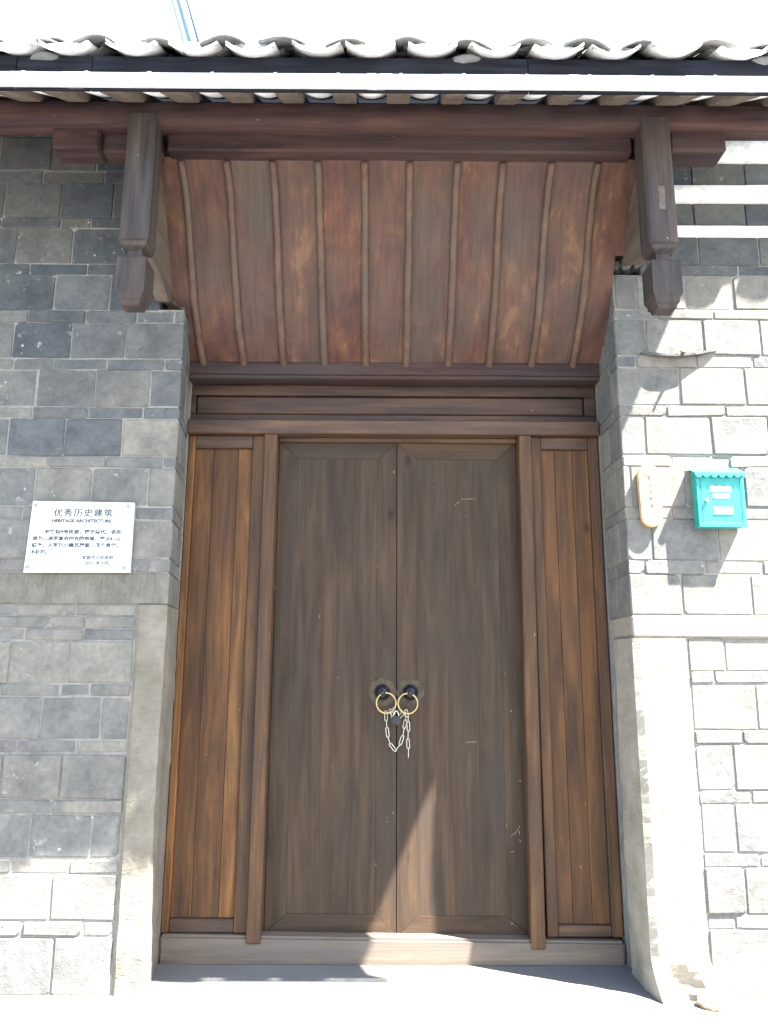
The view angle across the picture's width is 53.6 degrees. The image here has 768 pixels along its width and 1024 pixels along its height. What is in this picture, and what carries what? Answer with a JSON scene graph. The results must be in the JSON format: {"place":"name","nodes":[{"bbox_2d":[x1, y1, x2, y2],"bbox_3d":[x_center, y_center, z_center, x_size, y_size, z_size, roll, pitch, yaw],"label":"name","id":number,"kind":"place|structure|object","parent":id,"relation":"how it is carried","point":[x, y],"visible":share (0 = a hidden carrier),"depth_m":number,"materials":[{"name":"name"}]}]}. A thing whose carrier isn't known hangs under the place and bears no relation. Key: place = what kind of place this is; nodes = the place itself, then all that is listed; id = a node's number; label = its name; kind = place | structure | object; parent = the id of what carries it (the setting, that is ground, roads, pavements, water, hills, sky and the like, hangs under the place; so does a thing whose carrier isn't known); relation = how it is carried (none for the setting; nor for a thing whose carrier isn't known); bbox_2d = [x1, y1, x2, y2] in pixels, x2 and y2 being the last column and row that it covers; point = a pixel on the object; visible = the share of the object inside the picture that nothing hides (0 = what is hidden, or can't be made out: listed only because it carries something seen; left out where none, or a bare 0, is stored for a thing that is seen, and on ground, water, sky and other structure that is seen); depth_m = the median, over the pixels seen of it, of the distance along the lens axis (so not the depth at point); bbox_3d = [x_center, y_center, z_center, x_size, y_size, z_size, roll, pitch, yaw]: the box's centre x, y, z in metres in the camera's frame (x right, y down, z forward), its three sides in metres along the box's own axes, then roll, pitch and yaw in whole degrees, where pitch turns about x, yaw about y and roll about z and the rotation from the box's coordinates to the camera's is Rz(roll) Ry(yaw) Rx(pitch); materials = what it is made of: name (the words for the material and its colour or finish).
{"place":"outdoors","nodes":[
{"label":"outdoors","id":0,"kind":"place"},
{"bbox_2d":[172,0,201,42],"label":"utility pole","id":1,"kind":"object","parent":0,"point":[189,22],"visible":0.07,"depth_m":12.30,"materials":[{"name":"grey metal"}]},
{"bbox_2d":[0,963,767,1023],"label":"ground","id":2,"kind":"structure","parent":0,"point":[343,994],"depth_m":3.18,"materials":[{"name":"concrete"}]},
{"bbox_2d":[0,100,192,994],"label":"brick wall","id":3,"kind":"structure","parent":2,"relation":"on","point":[96,384],"depth_m":3.62,"materials":[{"name":"brick"}]},
{"bbox_2d":[23,501,134,572],"bbox_3d":[-1.430,0.117,3.575,0.496,0.342,0.022,0,-11,0],"label":"plaque","id":4,"kind":"object","parent":3,"relation":"attached to","point":[77,537],"visible":1,"depth_m":3.57,"materials":[{"name":"white stone"}]},
{"bbox_2d":[114,113,171,312],"bbox_3d":[-1.107,-1.318,3.637,0.130,0.945,0.520,0,-11,0],"label":"hanging post","id":5,"kind":"object","parent":3,"relation":"attached to","point":[143,273],"visible":0.94,"depth_m":3.41,"materials":[{"name":"brown wood"}]},
{"bbox_2d":[0,33,767,139],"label":"tiled eave","id":6,"kind":"object","parent":3,"relation":"on","point":[39,111],"visible":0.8,"depth_m":3.35,"materials":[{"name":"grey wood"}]},
{"bbox_2d":[0,71,767,91],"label":"gutter","id":7,"kind":"object","parent":6,"relation":"attached to","point":[375,81],"visible":1,"depth_m":3.17,"materials":[{"name":"white plastic"}]},
{"bbox_2d":[111,605,177,996],"bbox_3d":[-1.084,1.268,3.528,0.151,1.640,0.367,0,-11,0],"label":"stone post","id":8,"kind":"object","parent":2,"relation":"on","point":[138,914],"visible":1,"depth_m":3.38,"materials":[{"name":"stone"}]},
{"bbox_2d":[158,361,625,965],"bbox_3d":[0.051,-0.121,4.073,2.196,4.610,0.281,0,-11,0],"label":"door frame","id":9,"kind":"object","parent":2,"relation":"on","point":[518,405],"visible":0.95,"depth_m":4.04,"materials":[{"name":"brown wood"}]},
{"bbox_2d":[161,435,264,932],"bbox_3d":[-0.847,0.798,3.873,0.408,2.448,0.085,0,-11,0],"label":"side panel","id":10,"kind":"object","parent":9,"relation":"on","point":[205,882],"visible":0.94,"depth_m":3.83,"materials":[{"name":"brown wood"}]},
{"bbox_2d":[264,443,396,932],"bbox_3d":[-0.253,0.824,3.883,0.635,2.443,0.130,0,-11,0],"label":"door leaf","id":11,"kind":"object","parent":9,"relation":"attached to","point":[331,849],"visible":1,"depth_m":3.86,"materials":[{"name":"brown wood"}]},
{"bbox_2d":[52,128,725,367],"bbox_3d":[0.022,-1.288,3.818,3.120,0.938,0.768,0,-11,0],"label":"door canopy","id":12,"kind":"object","parent":9,"relation":"attached to","point":[406,251],"visible":0.98,"depth_m":3.78,"materials":[{"name":"brown wood"}]},
{"bbox_2d":[396,444,527,934],"bbox_3d":[0.385,0.831,3.884,0.643,2.450,0.130,0,-11,0],"label":"door leaf","id":13,"kind":"object","parent":9,"relation":"on","point":[461,858],"visible":0.98,"depth_m":3.86,"materials":[{"name":"brown wood"}]},
{"bbox_2d":[384,706,409,757],"bbox_3d":[0.066,1.098,3.791,0.132,0.250,0.043,0,-11,0],"label":"chain","id":14,"kind":"object","parent":13,"relation":"hanging from","point":[408,731],"visible":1,"depth_m":3.80,"materials":[{"name":"metal"}]},
{"bbox_2d":[391,710,400,724],"bbox_3d":[0.060,1.026,3.792,0.051,0.072,0.024,0,-11,0],"label":"padlock","id":15,"kind":"object","parent":14,"relation":"hanging from","point":[396,720],"visible":1,"depth_m":3.78,"materials":[{"name":"black metal"}]},
{"bbox_2d":[531,437,622,936],"bbox_3d":[0.959,0.814,3.877,0.360,2.460,0.085,0,-11,0],"label":"side panel","id":16,"kind":"object","parent":9,"relation":"on","point":[582,884],"visible":0.96,"depth_m":3.82,"materials":[{"name":"brown wood"}]},
{"bbox_2d":[614,638,725,1005],"bbox_3d":[1.294,1.343,3.487,0.332,1.500,0.434,0,-11,0],"label":"stone post","id":17,"kind":"object","parent":2,"relation":"on","point":[671,963],"visible":1,"depth_m":3.37,"materials":[{"name":"stone"}]},
{"bbox_2d":[594,139,767,997],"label":"brick wall","id":18,"kind":"structure","parent":2,"relation":"on","point":[675,573],"depth_m":3.67,"materials":[{"name":"brick"}]},
{"bbox_2d":[637,464,662,527],"bbox_3d":[1.266,-0.078,3.620,0.102,0.304,0.032,0,-11,0],"label":"door sign","id":19,"kind":"object","parent":18,"relation":"attached to","point":[649,497],"visible":1,"depth_m":3.61,"materials":[{"name":"white plastic"}]},
{"bbox_2d":[618,116,682,315],"bbox_3d":[1.239,-1.306,3.642,0.130,0.945,0.522,0,-11,0],"label":"hanging post","id":20,"kind":"object","parent":18,"relation":"attached to","point":[652,234],"visible":0.97,"depth_m":3.41,"materials":[{"name":"brown wood"}]},
{"bbox_2d":[641,349,716,357],"bbox_3d":[1.468,-0.793,3.758,0.375,0.057,0.094,0,-11,0],"label":"tile shard","id":21,"kind":"object","parent":18,"relation":"attached to","point":[683,354],"visible":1,"depth_m":3.75,"materials":[{"name":"white ceramic"}]},
{"bbox_2d":[687,468,746,528],"bbox_3d":[1.583,-0.071,3.599,0.238,0.300,0.081,0,-11,0],"label":"mailbox","id":22,"kind":"object","parent":18,"relation":"attached to","point":[718,495],"visible":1,"depth_m":3.57,"materials":[{"name":"teal metal"}]},
{"bbox_2d":[699,475,742,522],"bbox_3d":[1.584,-0.061,3.572,0.185,0.227,0.006,0,-11,0],"label":"mailbox door","id":23,"kind":"structure","parent":22,"relation":"in","point":[734,501],"depth_m":3.57,"materials":[{"name":"teal metal"}]},
{"bbox_2d":[695,992,739,1012],"bbox_3d":[1.373,2.024,3.133,0.177,0.061,0.123,0,-11,0],"label":"broken stone","id":24,"kind":"object","parent":2,"relation":"on","point":[719,1002],"visible":0.98,"depth_m":3.11,"materials":[{"name":"white stone"}]},
{"bbox_2d":[0,0,767,47],"label":"sky","id":25,"kind":"structure","parent":0,"point":[744,23],"materials":[{"name":"white"}]}
]}

